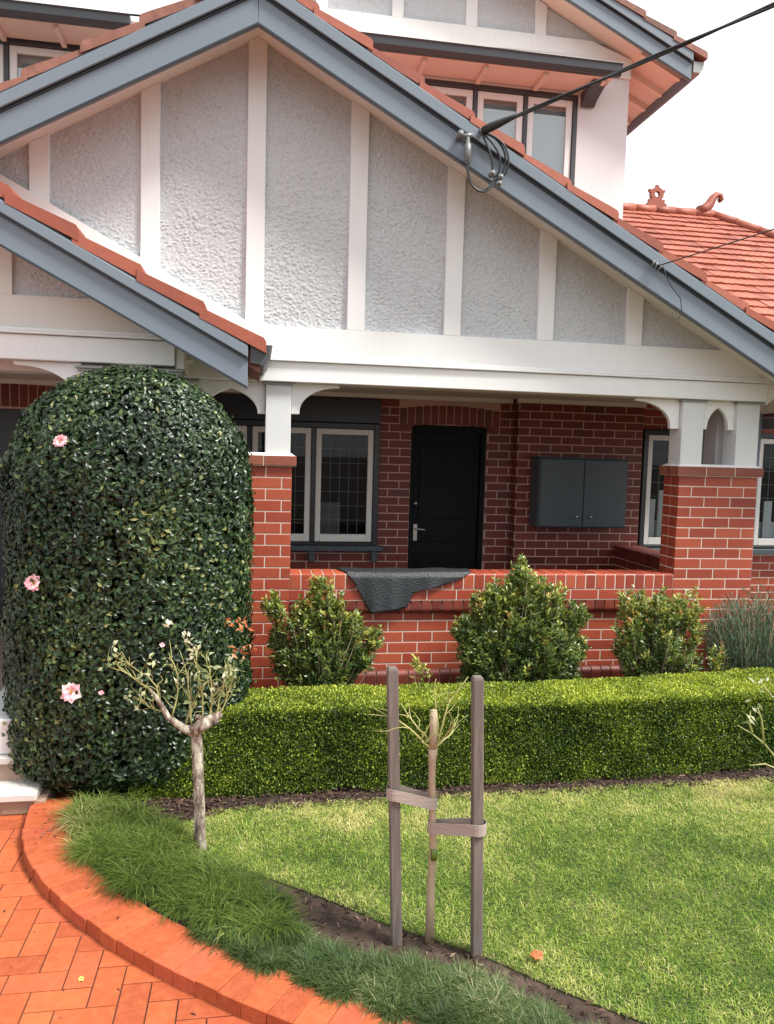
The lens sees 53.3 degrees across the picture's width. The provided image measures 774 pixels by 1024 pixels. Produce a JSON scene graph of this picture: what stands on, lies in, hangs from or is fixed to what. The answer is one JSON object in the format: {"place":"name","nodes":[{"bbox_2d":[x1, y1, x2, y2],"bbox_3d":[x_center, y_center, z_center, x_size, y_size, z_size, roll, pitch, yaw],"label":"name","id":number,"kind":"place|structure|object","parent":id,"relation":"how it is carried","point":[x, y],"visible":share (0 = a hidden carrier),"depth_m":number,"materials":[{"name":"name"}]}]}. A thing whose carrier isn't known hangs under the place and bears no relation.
{"place":"outdoors","nodes":[
{"label":"outdoors","id":0,"kind":"place"},
{"bbox_2d":[0,790,251,1023],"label":"path","id":1,"kind":"structure","parent":0,"point":[53,956],"depth_m":2.90,"materials":[{"name":"brick"}]},
{"bbox_2d":[0,687,65,815],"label":"entry steps","id":2,"kind":"structure","parent":1,"relation":"on","point":[19,795],"depth_m":4.22,"materials":[{"name":"concrete"}]},
{"bbox_2d":[21,797,441,1023],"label":"kerb","id":3,"kind":"structure","parent":1,"relation":"on","point":[169,956],"depth_m":2.99,"materials":[{"name":"brick"}]},
{"bbox_2d":[68,635,773,1023],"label":"garden bed","id":4,"kind":"object","parent":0,"point":[334,929],"visible":0.17,"depth_m":3.19,"materials":[{"name":"soil"}]},
{"bbox_2d":[0,364,256,796],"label":"topiary shrub","id":5,"kind":"object","parent":4,"relation":"on","point":[85,550],"visible":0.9,"depth_m":4.16,"materials":[{"name":"green plant"}]},
{"bbox_2d":[98,616,256,850],"bbox_3d":[-0.994,1.079,3.724,0.720,1.183,0.332,1,4,-4],"label":"standard rose","id":6,"kind":"object","parent":4,"relation":"on","point":[199,727],"visible":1,"depth_m":3.67,"materials":[{"name":"grey plant"}]},
{"bbox_2d":[41,787,315,951],"bbox_3d":[-1.054,1.605,3.555,1.835,0.148,0.692,6,6,42],"label":"grass tuft","id":7,"kind":"object","parent":4,"relation":"on","point":[143,856],"visible":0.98,"depth_m":3.44,"materials":[{"name":"green plant"}]},
{"bbox_2d":[256,574,383,688],"bbox_3d":[-0.474,0.989,5.587,0.948,1.090,0.449,1,4,-10],"label":"lilly pilly shrub","id":8,"kind":"object","parent":4,"relation":"on","point":[323,646],"visible":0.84,"depth_m":5.51,"materials":[{"name":"green plant"}]},
{"bbox_2d":[3,760,773,1023],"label":"mulch litter","id":9,"kind":"object","parent":4,"relation":"on","point":[184,803],"visible":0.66,"depth_m":4.30,"materials":[{"name":"brown soil"}]},
{"bbox_2d":[386,666,401,945],"bbox_3d":[0.030,1.213,3.037,0.095,1.232,0.041,1,4,-10],"label":"garden stake","id":10,"kind":"object","parent":4,"relation":"on","point":[394,807],"visible":0.85,"depth_m":3.02,"materials":[{"name":"brown wood"}]},
{"bbox_2d":[386,785,436,809],"bbox_3d":[0.097,1.123,3.039,0.201,0.086,0.068,1,4,-10],"label":"tree tie","id":11,"kind":"object","parent":10,"relation":"attached to","point":[411,796],"visible":0.91,"depth_m":3.01,"materials":[{"name":"brown fabric"}]},
{"bbox_2d":[175,893,626,1023],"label":"mondo grass","id":12,"kind":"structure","parent":4,"relation":"on","point":[457,994],"depth_m":2.81,"materials":[{"name":"green plant"}]},
{"bbox_2d":[369,677,467,945],"bbox_3d":[0.115,1.204,3.029,0.410,1.097,0.214,1,4,-10],"label":"young rose","id":13,"kind":"object","parent":4,"relation":"on","point":[434,742],"visible":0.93,"depth_m":3.04,"materials":[{"name":"brown plant"}]},
{"bbox_2d":[409,651,432,683],"bbox_3d":[0.212,1.255,5.372,0.177,0.622,0.176,-1,5,-26],"label":"lilly pilly shrub","id":14,"kind":"object","parent":4,"relation":"on","point":[414,664],"visible":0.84,"depth_m":5.32,"materials":[{"name":"green plant"}]},
{"bbox_2d":[126,667,773,801],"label":"box hedge","id":15,"kind":"object","parent":4,"relation":"on","point":[307,733],"visible":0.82,"depth_m":4.63,"materials":[{"name":"green plant"}]},
{"bbox_2d":[470,675,483,958],"bbox_3d":[0.348,1.232,2.975,0.083,1.222,0.041,1,4,-10],"label":"garden stake","id":16,"kind":"object","parent":4,"relation":"on","point":[477,805],"visible":0.77,"depth_m":2.95,"materials":[{"name":"brown wood"}]},
{"bbox_2d":[427,818,486,836],"bbox_3d":[0.275,1.230,3.015,0.238,0.085,0.069,4,5,28],"label":"tree tie","id":17,"kind":"object","parent":16,"relation":"attached to","point":[454,826],"visible":0.93,"depth_m":2.99,"materials":[{"name":"brown fabric"}]},
{"bbox_2d":[446,553,594,688],"bbox_3d":[1.011,0.952,5.830,1.128,1.291,0.569,1,4,-10],"label":"lilly pilly shrub","id":18,"kind":"object","parent":4,"relation":"on","point":[514,629],"visible":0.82,"depth_m":5.72,"materials":[{"name":"green plant"}]},
{"bbox_2d":[608,584,709,679],"bbox_3d":[2.116,1.065,6.040,0.856,1.011,0.396,1,4,-10],"label":"lilly pilly shrub","id":19,"kind":"object","parent":4,"relation":"on","point":[653,639],"visible":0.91,"depth_m":5.97,"materials":[{"name":"green plant"}]},
{"bbox_2d":[706,641,729,673],"bbox_3d":[2.543,1.292,6.009,0.229,0.583,0.288,4,5,27],"label":"lilly pilly shrub","id":20,"kind":"object","parent":4,"relation":"on","point":[716,663],"visible":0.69,"depth_m":5.99,"materials":[{"name":"green plant"}]},
{"bbox_2d":[701,583,773,670],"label":"lavender bush","id":21,"kind":"object","parent":4,"relation":"on","point":[742,655],"visible":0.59,"depth_m":6.09,"materials":[{"name":"green plant"}]},
{"bbox_2d":[177,776,773,1023],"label":"lawn","id":22,"kind":"structure","parent":0,"point":[613,1010],"depth_m":3.50,"materials":[{"name":"green plant"}]},
{"bbox_2d":[530,950,542,959],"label":"fallen leaf","id":23,"kind":"object","parent":22,"relation":"on","point":[534,953],"visible":1,"depth_m":2.97,"materials":[{"name":"orange plant"}]},
{"bbox_2d":[737,674,773,767],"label":"rose bush","id":24,"kind":"object","parent":22,"relation":"on","point":[752,721],"visible":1,"depth_m":4.35,"materials":[{"name":"green plant"}]},
{"bbox_2d":[623,0,773,230],"label":"sky","id":25,"kind":"structure","parent":0,"point":[716,134],"materials":[{"name":"white"}]},
{"label":"ground","id":26,"kind":"structure","parent":0,"visible":0},
{"bbox_2d":[0,0,773,691],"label":"brick house","id":27,"kind":"structure","parent":26,"relation":"on","point":[334,282],"depth_m":5.94,"materials":[{"name":"white paint"}]},
{"bbox_2d":[0,409,25,615],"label":"entry door","id":28,"kind":"structure","parent":27,"relation":"in","point":[8,417],"depth_m":7.58,"materials":[{"name":"wood"}]},
{"bbox_2d":[0,38,79,82],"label":"window","id":29,"kind":"structure","parent":27,"relation":"in","point":[15,54],"depth_m":8.29,"materials":[{"name":"paint"}]},
{"bbox_2d":[229,419,382,561],"bbox_3d":[-1.127,-0.255,8.147,2.115,1.485,0.665,1,4,-10],"label":"window","id":30,"kind":"structure","parent":27,"relation":"in","point":[336,461],"depth_m":8.07,"materials":[{"name":"wood"}]},
{"bbox_2d":[336,567,470,613],"bbox_3d":[0.140,0.621,6.120,1.080,0.326,0.260,1,4,-10],"label":"rubber mat","id":31,"kind":"object","parent":27,"relation":"on","point":[387,589],"visible":1,"depth_m":6.01,"materials":[{"name":"grey rubber"}]},
{"bbox_2d":[407,425,485,569],"bbox_3d":[0.627,0.088,8.319,0.830,2.048,0.123,1,4,-10],"label":"front door","id":32,"kind":"structure","parent":27,"relation":"in","point":[447,471],"depth_m":8.31,"materials":[{"name":"black paint"}]},
{"bbox_2d":[425,79,577,185],"bbox_3d":[1.024,-4.352,9.207,2.552,1.405,0.130,1,4,-10],"label":"window","id":33,"kind":"structure","parent":27,"relation":"in","point":[548,134],"depth_m":9.29,"materials":[{"name":"paint"}]},
{"bbox_2d":[529,456,630,527],"bbox_3d":[2.023,-0.208,8.124,1.010,0.730,0.299,1,4,-10],"label":"wall cupboard","id":34,"kind":"object","parent":27,"relation":"attached to","point":[576,492],"depth_m":8.01,"materials":[{"name":"grey paint"}]},
{"bbox_2d":[538,459,584,526],"bbox_3d":[1.808,-0.195,7.961,0.471,0.693,0.049,1,4,-10],"label":"cabinet door","id":35,"kind":"structure","parent":34,"relation":"in","point":[561,480],"depth_m":7.96,"materials":[{"name":"grey paint"}]},
{"bbox_2d":[582,460,627,526],"bbox_3d":[2.281,-0.188,8.041,0.472,0.693,0.049,1,4,-10],"label":"cabinet door","id":36,"kind":"structure","parent":34,"relation":"in","point":[605,482],"depth_m":8.04,"materials":[{"name":"grey paint"}]},
{"bbox_2d":[456,2,773,192],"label":"power cable","id":37,"kind":"object","parent":27,"relation":"attached to","point":[485,130],"visible":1,"depth_m":5.17,"materials":[{"name":"grey plastic"}]},
{"bbox_2d":[637,429,773,553],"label":"window","id":38,"kind":"structure","parent":27,"relation":"in","point":[655,445],"depth_m":8.76,"materials":[{"name":"wood"}]},
{"bbox_2d":[649,229,773,319],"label":"phone cable","id":39,"kind":"object","parent":27,"relation":"attached to","point":[656,265],"visible":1,"depth_m":5.60,"materials":[{"name":"grey plastic"}]}
]}

